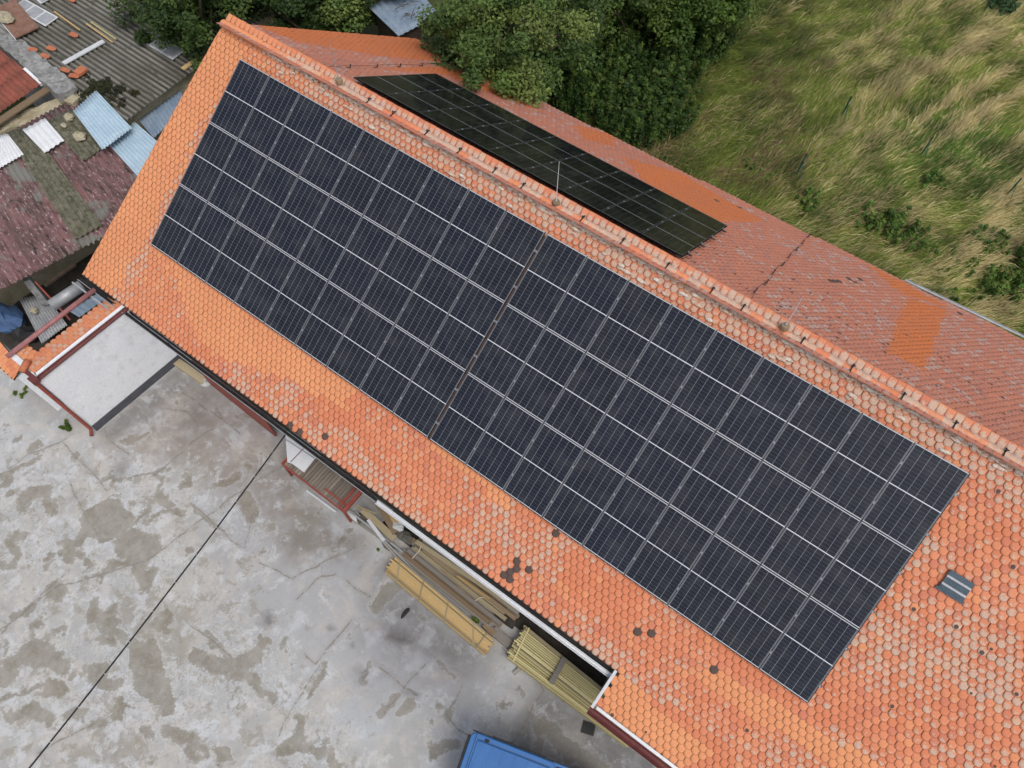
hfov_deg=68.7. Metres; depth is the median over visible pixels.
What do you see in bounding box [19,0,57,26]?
skylight sheet
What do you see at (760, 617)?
solar panel
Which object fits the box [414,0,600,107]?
broadleaf tree
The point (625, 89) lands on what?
shrub
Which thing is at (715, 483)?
solar panel
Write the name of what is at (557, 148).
solar panel
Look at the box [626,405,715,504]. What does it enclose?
solar panel
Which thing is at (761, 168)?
shrub
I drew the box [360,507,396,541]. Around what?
old plank
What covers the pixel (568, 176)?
solar panel
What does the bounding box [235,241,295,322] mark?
solar panel
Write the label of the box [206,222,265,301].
solar panel
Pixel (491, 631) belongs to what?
timber beam
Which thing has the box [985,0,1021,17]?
shrub
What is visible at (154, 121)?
corrugated sheet
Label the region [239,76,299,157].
solar panel
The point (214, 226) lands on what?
solar panel
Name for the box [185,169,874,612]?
mounting rail
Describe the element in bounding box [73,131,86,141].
stone
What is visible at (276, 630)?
concrete yard
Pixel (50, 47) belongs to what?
loose roof tile
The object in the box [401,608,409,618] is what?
glove
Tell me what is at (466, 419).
solar panel
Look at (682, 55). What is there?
shrub
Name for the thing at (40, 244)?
pink shed
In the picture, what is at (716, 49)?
shrub
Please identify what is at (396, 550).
stacked plank
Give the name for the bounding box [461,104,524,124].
solar panel
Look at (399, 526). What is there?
stone
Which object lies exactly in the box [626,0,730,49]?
broadleaf tree
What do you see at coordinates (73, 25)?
wooden lath
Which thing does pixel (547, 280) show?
solar panel
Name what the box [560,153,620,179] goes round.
solar panel
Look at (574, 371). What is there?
mounting rail
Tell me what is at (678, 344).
solar panel
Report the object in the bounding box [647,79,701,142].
shrub
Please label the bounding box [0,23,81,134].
ruined house
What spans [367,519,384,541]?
metal strip
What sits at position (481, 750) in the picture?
blue van
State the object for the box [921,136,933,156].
fence post
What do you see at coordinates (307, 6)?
broadleaf tree
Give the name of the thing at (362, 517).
scrap pile
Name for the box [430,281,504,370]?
solar panel
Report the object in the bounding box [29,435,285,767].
overhead cable
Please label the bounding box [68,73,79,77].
loose roof tile
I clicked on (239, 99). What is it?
solar panel
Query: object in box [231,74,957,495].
mounting rail
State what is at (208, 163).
solar panel
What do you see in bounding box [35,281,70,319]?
steel bar
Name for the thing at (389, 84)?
solar panel
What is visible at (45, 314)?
corrugated sheet
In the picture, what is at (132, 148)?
corrugated sheet
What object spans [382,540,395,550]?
rubble heap
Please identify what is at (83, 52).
board
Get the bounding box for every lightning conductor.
[330,63,454,67]
[346,86,1022,459]
[751,234,810,297]
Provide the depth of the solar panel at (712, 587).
16.62 m
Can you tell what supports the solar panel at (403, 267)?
attached to the mounting rail at (553, 407)
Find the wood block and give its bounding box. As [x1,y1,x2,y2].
[513,667,520,674]
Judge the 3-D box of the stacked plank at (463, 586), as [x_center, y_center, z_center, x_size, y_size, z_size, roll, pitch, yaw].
[-1.539,5.772,21.736,3.422,0.055,0.112,34,67,16]
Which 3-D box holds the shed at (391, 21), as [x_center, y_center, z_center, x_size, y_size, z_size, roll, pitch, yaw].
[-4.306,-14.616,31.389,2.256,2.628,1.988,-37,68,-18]
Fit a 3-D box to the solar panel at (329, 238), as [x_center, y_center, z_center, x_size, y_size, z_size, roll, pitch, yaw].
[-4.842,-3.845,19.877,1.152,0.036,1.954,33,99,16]
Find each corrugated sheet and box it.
[0,134,23,167]
[5,126,101,238]
[19,296,66,342]
[23,118,63,152]
[47,109,101,160]
[71,294,103,316]
[73,91,131,149]
[110,122,156,175]
[138,90,182,137]
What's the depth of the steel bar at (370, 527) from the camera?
22.48 m
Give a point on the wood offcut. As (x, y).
(186, 66)
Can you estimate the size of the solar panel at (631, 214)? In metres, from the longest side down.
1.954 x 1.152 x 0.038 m
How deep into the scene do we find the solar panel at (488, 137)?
20.14 m
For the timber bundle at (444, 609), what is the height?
0.364 m
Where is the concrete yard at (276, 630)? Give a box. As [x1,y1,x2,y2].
[0,366,675,767]
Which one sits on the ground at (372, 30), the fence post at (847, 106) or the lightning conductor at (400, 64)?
the fence post at (847, 106)
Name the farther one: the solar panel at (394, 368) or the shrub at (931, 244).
the shrub at (931, 244)
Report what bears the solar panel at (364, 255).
attached to the mounting rail at (553, 407)
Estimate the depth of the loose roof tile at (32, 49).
27.55 m
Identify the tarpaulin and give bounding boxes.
[0,302,26,333]
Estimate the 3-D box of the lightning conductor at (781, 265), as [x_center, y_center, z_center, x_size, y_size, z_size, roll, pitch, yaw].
[7.269,-3.247,20.044,0.107,4.284,6.800,33,67,16]
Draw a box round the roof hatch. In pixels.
[935,569,974,604]
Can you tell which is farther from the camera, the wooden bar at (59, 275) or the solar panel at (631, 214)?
the wooden bar at (59, 275)
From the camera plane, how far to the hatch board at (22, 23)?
28.08 m
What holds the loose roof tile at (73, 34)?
on the grey shed at (154, 77)
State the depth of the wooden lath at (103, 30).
28.17 m
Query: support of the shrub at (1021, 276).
on the ground at (372, 30)
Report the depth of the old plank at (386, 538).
22.34 m
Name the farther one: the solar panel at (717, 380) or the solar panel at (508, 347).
the solar panel at (508, 347)
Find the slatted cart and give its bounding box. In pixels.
[281,454,373,522]
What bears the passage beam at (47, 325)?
on the front wall
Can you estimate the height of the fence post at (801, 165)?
1.471 m
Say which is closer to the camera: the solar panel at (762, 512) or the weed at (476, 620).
the solar panel at (762, 512)
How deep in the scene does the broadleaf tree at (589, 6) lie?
27.75 m
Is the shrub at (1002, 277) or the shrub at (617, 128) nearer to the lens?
the shrub at (1002, 277)
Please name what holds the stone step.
on the concrete yard at (276, 630)
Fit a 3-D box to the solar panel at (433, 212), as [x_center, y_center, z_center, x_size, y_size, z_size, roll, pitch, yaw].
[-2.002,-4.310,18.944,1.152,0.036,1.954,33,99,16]
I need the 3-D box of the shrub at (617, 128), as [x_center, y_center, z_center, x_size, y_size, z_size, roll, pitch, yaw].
[4.358,-10.563,29.672,2.148,1.869,2.248,33,67,16]
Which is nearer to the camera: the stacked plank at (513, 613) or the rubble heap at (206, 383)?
the stacked plank at (513, 613)
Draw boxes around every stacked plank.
[393,549,493,628]
[397,551,491,627]
[402,548,494,624]
[402,552,490,624]
[406,549,501,624]
[408,554,501,626]
[411,542,496,609]
[411,546,491,612]
[412,538,516,620]
[413,546,506,620]
[415,540,514,609]
[418,537,507,608]
[420,557,503,623]
[422,540,519,614]
[422,550,504,613]
[465,577,519,618]
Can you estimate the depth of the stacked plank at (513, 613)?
21.50 m
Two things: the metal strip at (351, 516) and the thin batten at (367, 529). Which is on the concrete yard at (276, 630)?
the thin batten at (367, 529)
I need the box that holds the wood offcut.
[181,59,196,70]
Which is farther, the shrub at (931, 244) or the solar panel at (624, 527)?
the shrub at (931, 244)
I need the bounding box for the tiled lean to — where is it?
[0,341,61,410]
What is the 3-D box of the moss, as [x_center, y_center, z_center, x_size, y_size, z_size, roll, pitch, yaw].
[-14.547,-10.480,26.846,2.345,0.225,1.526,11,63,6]
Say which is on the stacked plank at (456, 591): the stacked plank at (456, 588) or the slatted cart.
the stacked plank at (456, 588)
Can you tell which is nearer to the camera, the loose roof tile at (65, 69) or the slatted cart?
the slatted cart
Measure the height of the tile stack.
0.084 m
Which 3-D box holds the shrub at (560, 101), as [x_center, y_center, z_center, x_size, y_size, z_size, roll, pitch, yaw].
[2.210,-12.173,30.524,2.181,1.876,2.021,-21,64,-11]
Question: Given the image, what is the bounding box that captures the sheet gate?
[187,353,276,435]
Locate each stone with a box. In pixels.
[0,11,13,23]
[30,307,38,313]
[63,112,74,121]
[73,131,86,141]
[393,522,403,530]
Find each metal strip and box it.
[347,511,357,522]
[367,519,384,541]
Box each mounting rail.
[156,229,822,687]
[171,199,848,650]
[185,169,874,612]
[200,137,902,574]
[215,106,929,535]
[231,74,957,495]
[395,93,691,256]
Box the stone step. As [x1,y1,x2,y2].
[173,358,205,384]
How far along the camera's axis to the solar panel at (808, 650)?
15.98 m
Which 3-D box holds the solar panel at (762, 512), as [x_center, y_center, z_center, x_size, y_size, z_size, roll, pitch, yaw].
[5.447,2.811,16.342,1.152,0.036,1.954,33,99,16]
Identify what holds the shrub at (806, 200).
on the ground at (372, 30)
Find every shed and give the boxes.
[0,0,304,140]
[0,102,136,305]
[369,0,439,44]
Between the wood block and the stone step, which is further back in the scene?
the stone step
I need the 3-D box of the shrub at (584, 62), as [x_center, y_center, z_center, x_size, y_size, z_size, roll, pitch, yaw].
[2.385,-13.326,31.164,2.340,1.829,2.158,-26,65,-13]
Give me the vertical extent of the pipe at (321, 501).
0.070 m
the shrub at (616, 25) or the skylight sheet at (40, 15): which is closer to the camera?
the skylight sheet at (40, 15)
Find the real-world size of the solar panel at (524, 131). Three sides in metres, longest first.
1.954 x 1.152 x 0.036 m
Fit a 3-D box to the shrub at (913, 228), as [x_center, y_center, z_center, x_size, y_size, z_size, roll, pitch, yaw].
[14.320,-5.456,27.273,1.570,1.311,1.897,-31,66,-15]
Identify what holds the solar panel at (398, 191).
attached to the mounting rail at (595, 334)
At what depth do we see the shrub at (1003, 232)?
27.01 m
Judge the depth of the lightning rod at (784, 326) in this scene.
16.22 m
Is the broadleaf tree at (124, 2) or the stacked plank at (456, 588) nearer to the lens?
the stacked plank at (456, 588)
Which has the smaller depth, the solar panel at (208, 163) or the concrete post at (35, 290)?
the solar panel at (208, 163)
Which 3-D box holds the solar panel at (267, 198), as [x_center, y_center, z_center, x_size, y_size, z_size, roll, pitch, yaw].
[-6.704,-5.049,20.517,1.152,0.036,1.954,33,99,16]
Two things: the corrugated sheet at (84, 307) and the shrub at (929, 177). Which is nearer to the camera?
the corrugated sheet at (84, 307)
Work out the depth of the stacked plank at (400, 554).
21.70 m
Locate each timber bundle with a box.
[385,555,493,655]
[506,625,634,747]
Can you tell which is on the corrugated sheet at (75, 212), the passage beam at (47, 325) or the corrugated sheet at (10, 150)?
the corrugated sheet at (10, 150)
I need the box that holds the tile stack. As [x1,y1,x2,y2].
[73,65,88,75]
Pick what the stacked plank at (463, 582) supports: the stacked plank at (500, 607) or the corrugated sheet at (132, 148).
the stacked plank at (500, 607)
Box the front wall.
[10,344,74,411]
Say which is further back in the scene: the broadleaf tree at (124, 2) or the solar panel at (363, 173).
the broadleaf tree at (124, 2)
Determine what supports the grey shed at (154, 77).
on the ground at (372, 30)
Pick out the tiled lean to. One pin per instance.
(9, 367)
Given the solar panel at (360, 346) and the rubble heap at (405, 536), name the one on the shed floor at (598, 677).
the rubble heap at (405, 536)
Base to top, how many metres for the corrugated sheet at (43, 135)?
0.244 m
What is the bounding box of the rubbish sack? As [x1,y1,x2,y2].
[11,323,38,342]
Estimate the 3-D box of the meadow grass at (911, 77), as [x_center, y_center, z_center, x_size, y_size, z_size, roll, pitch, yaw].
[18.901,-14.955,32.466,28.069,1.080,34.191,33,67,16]
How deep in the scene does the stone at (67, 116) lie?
26.23 m
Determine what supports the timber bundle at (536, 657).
on the concrete yard at (276, 630)
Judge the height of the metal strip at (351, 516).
0.080 m
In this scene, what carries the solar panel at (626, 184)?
attached to the mounting rail
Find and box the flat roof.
[27,298,178,435]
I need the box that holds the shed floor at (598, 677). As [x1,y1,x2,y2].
[383,509,611,686]
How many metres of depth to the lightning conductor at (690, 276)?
16.84 m
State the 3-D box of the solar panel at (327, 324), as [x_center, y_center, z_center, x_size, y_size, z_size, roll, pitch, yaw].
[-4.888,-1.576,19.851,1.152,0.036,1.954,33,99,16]
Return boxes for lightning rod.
[329,42,342,84]
[552,167,559,206]
[780,297,802,331]
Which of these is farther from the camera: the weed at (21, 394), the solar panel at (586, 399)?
the weed at (21, 394)
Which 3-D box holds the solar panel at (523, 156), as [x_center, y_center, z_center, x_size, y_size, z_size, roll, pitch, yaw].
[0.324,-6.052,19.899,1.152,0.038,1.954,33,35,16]
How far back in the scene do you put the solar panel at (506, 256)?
18.29 m
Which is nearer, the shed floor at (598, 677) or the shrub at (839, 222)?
the shed floor at (598, 677)
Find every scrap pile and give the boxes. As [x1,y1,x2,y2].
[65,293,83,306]
[356,513,368,525]
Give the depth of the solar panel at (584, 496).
17.58 m
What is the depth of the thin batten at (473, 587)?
21.46 m
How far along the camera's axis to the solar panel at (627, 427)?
17.28 m
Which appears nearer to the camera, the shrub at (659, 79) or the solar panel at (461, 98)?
the solar panel at (461, 98)
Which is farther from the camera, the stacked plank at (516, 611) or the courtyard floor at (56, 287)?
the courtyard floor at (56, 287)
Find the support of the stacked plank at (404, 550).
on the concrete yard at (276, 630)
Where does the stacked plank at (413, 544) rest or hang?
on the shed floor at (598, 677)
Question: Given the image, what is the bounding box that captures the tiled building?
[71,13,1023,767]
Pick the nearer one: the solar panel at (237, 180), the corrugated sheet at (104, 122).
the solar panel at (237, 180)
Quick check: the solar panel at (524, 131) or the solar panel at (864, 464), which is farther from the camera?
the solar panel at (524, 131)
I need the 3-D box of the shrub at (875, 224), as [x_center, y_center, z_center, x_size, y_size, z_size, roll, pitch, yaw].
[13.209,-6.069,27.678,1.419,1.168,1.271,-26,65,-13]
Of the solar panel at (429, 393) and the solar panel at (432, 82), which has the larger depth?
the solar panel at (432, 82)
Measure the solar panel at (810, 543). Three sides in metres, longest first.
1.954 x 1.152 x 0.036 m
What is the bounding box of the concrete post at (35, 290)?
[23,276,48,305]
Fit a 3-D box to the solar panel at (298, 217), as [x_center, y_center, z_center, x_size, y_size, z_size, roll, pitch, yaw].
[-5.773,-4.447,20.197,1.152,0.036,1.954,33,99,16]
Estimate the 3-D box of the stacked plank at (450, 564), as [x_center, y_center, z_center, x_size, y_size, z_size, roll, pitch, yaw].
[-1.363,5.498,21.673,3.516,0.060,0.130,30,66,15]
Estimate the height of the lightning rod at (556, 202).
1.420 m
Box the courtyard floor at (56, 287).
[0,252,109,350]
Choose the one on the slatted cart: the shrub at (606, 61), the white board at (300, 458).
the white board at (300, 458)
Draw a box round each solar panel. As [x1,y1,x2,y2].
[151,184,207,262]
[178,203,235,282]
[180,123,237,201]
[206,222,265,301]
[208,140,267,220]
[210,59,268,139]
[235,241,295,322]
[236,159,297,240]
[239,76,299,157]
[264,261,327,344]
[266,177,329,260]
[268,93,331,176]
[295,282,360,366]
[297,196,362,280]
[299,111,363,195]
[327,303,394,389]
[329,217,395,302]
[331,130,397,215]
[353,75,426,94]
[359,326,428,412]
[361,237,430,324]
[363,149,432,236]
[386,91,458,112]
[393,348,465,437]
[395,258,467,347]
[397,169,468,257]
[399,73,463,90]
[419,108,490,130]
[429,88,493,107]
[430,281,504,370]
[430,373,504,463]
[432,189,506,279]
[452,125,523,150]
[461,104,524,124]
[466,398,543,489]
[468,211,545,302]
[468,305,545,396]
[488,143,557,170]
[493,120,554,142]
[504,423,583,517]
[505,329,585,422]
[507,234,586,327]
[524,161,592,190]
[525,136,587,160]
[543,450,625,545]
[544,353,627,448]
[546,257,628,352]
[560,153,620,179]
[562,180,629,211]
[583,477,668,574]
[584,379,670,475]
[586,280,671,377]
[595,171,655,198]
[600,199,666,233]
[624,505,713,604]
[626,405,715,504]
[628,305,716,403]
[632,188,690,218]
[641,219,706,256]
[668,535,759,635]
[669,207,726,239]
[670,433,761,533]
[671,330,763,430]
[713,565,808,668]
[714,461,810,563]
[716,357,812,459]
[759,597,858,702]
[761,491,860,595]
[763,385,862,489]
[810,521,913,628]
[811,413,914,520]
[862,443,969,552]
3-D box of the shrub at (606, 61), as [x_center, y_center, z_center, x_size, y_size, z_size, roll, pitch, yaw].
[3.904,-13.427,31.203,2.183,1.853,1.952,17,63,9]
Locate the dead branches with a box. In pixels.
[395,0,419,18]
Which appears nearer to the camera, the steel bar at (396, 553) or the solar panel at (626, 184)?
the solar panel at (626, 184)
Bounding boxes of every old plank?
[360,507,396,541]
[363,515,391,542]
[375,500,397,534]
[386,512,398,522]
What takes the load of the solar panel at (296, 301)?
attached to the mounting rail at (512, 475)
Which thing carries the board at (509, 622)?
on the shed floor at (598, 677)
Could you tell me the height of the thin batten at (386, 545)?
0.150 m
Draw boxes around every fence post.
[796,153,806,180]
[842,96,851,117]
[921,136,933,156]
[1005,178,1021,197]
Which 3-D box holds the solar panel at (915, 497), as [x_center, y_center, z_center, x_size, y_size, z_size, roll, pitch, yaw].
[8.287,2.346,15.408,1.152,0.036,1.954,33,99,16]
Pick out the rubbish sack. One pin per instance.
(22, 332)
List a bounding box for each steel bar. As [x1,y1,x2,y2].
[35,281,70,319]
[348,510,402,552]
[355,512,422,578]
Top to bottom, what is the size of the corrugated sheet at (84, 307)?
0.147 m
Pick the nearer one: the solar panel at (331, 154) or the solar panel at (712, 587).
the solar panel at (712, 587)
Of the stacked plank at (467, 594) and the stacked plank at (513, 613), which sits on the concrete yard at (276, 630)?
the stacked plank at (467, 594)
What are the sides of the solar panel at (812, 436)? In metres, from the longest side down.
1.954 x 1.152 x 0.036 m
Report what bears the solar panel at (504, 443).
on the mounting rail at (512, 475)
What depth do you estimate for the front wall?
21.73 m
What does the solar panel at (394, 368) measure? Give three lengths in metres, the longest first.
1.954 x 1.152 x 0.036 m
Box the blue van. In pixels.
[457,729,569,767]
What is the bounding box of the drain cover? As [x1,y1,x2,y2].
[580,720,595,735]
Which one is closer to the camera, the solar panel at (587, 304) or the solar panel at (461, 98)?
the solar panel at (587, 304)
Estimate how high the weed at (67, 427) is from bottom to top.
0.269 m
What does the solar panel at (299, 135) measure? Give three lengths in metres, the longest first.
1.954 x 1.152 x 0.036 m
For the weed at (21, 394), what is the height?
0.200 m
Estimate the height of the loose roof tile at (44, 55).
0.025 m
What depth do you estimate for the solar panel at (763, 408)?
16.35 m
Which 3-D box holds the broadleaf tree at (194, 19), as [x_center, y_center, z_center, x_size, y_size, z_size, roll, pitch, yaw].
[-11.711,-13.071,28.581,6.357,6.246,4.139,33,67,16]
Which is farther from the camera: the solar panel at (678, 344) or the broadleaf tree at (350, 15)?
the broadleaf tree at (350, 15)
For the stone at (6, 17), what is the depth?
27.89 m
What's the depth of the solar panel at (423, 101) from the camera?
20.78 m
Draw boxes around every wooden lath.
[54,11,79,30]
[86,23,112,42]
[90,21,116,39]
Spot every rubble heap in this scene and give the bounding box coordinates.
[201,378,210,386]
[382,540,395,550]
[396,530,412,544]
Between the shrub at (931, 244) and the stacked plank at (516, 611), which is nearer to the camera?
the stacked plank at (516, 611)
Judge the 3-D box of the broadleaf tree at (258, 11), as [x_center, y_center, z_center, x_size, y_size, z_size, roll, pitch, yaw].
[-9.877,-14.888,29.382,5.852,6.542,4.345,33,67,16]
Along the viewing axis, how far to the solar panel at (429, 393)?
18.87 m
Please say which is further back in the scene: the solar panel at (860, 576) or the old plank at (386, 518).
the old plank at (386, 518)
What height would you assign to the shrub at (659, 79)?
1.886 m
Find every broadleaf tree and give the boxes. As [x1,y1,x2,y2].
[105,0,269,22]
[106,0,252,74]
[216,0,340,30]
[253,0,348,30]
[307,0,378,32]
[361,0,379,25]
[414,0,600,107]
[519,0,611,70]
[591,0,674,46]
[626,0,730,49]
[670,0,765,42]
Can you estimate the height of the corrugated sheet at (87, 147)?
0.399 m
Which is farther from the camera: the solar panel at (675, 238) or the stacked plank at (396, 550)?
the stacked plank at (396, 550)
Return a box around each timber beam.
[482,624,495,636]
[493,626,512,648]
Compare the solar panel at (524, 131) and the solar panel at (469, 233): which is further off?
the solar panel at (524, 131)
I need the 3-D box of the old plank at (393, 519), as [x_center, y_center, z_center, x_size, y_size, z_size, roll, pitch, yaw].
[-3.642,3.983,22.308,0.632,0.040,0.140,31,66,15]
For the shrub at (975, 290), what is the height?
0.927 m
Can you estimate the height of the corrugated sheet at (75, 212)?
0.837 m
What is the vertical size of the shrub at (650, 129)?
1.882 m
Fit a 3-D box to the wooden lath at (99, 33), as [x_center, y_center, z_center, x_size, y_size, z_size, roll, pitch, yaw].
[-15.485,-13.173,28.113,1.532,0.114,0.050,35,67,17]
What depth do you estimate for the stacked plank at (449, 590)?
21.62 m
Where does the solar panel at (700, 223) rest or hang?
attached to the mounting rail
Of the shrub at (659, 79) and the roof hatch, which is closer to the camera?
the roof hatch
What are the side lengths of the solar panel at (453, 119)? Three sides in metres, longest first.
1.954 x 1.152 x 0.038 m
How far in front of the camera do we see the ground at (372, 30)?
33.45 m
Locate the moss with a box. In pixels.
[76,72,139,108]
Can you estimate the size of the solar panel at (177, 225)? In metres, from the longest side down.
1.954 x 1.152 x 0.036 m
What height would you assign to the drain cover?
0.014 m
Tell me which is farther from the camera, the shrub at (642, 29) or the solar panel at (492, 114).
the shrub at (642, 29)
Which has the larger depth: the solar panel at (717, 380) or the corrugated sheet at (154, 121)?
the corrugated sheet at (154, 121)
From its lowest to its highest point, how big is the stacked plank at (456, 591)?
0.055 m
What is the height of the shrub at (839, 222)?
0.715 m
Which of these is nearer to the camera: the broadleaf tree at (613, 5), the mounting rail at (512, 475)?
the mounting rail at (512, 475)
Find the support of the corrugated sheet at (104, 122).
on the pink shed at (40, 244)
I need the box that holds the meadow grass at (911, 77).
[547,0,1023,339]
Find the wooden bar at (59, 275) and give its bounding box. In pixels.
[44,263,76,286]
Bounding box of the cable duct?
[428,236,545,439]
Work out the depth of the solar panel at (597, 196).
19.18 m
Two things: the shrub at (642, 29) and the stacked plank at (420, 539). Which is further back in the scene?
the shrub at (642, 29)
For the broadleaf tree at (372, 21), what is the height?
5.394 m
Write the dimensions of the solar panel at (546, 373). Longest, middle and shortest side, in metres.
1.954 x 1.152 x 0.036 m
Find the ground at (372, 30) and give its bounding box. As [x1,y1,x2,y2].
[0,0,732,673]
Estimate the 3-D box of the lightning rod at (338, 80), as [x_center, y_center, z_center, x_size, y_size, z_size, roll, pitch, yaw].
[-4.595,-8.323,19.395,0.195,1.240,0.200,33,67,16]
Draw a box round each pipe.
[47,281,85,310]
[306,489,336,512]
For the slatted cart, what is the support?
on the concrete yard at (276, 630)
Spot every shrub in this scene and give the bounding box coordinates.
[545,59,596,113]
[559,38,593,81]
[564,64,614,121]
[582,34,635,81]
[588,4,629,51]
[594,88,657,143]
[598,60,649,116]
[620,3,658,47]
[620,26,680,80]
[624,87,678,149]
[634,58,691,111]
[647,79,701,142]
[657,33,709,88]
[684,21,741,65]
[688,138,716,160]
[744,154,774,182]
[795,186,822,216]
[817,202,848,225]
[852,200,893,234]
[881,205,931,253]
[916,234,960,271]
[919,168,951,191]
[932,244,994,301]
[964,224,1011,260]
[977,262,1023,303]
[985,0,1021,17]
[1010,242,1023,271]
[1012,268,1023,288]
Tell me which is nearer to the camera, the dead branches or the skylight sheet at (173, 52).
the skylight sheet at (173, 52)
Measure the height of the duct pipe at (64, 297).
0.390 m
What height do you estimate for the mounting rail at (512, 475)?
0.096 m
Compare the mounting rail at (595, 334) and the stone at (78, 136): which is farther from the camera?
the stone at (78, 136)
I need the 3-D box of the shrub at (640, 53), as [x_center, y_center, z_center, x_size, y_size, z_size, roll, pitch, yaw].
[5.622,-13.506,31.243,2.196,1.858,2.237,33,67,16]
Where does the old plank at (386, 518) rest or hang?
on the stone at (399, 526)
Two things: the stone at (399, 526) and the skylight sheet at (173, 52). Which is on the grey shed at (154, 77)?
the skylight sheet at (173, 52)
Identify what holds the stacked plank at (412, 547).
on the stacked plank at (467, 594)
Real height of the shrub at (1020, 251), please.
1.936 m
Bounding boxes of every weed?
[13,385,26,398]
[58,418,71,431]
[472,617,479,623]
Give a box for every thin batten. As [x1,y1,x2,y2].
[344,514,398,550]
[355,505,376,514]
[371,529,408,571]
[456,575,489,599]
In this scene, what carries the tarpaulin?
on the courtyard floor at (56, 287)
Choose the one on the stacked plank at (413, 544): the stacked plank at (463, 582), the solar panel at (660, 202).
the stacked plank at (463, 582)
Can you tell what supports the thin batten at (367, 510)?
on the slatted cart
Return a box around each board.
[0,0,38,40]
[62,40,104,64]
[286,431,319,471]
[494,610,517,628]
[549,657,566,684]
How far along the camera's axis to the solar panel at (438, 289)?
18.90 m
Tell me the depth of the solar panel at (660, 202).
20.44 m
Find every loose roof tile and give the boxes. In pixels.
[27,47,37,51]
[40,52,49,58]
[45,45,55,50]
[59,67,70,72]
[68,31,78,37]
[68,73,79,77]
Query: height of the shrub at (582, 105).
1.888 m
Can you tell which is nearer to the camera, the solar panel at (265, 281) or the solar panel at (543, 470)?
the solar panel at (543, 470)
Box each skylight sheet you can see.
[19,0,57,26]
[144,32,182,59]
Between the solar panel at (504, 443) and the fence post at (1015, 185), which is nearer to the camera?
the solar panel at (504, 443)
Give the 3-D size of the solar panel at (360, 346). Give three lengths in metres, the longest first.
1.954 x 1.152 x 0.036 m
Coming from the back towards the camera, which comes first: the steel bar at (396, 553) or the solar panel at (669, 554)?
the steel bar at (396, 553)
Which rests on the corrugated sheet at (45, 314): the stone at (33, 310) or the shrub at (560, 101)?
the stone at (33, 310)
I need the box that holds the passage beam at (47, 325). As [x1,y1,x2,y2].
[5,288,96,358]
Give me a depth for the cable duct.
18.42 m
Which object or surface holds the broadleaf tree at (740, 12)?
on the ground at (372, 30)
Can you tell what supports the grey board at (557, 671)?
on the timber bundle at (536, 657)
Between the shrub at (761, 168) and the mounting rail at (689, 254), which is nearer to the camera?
the mounting rail at (689, 254)
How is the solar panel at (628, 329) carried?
attached to the mounting rail at (595, 334)
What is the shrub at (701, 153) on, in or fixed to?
on the ground at (372, 30)
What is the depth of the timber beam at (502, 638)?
21.12 m

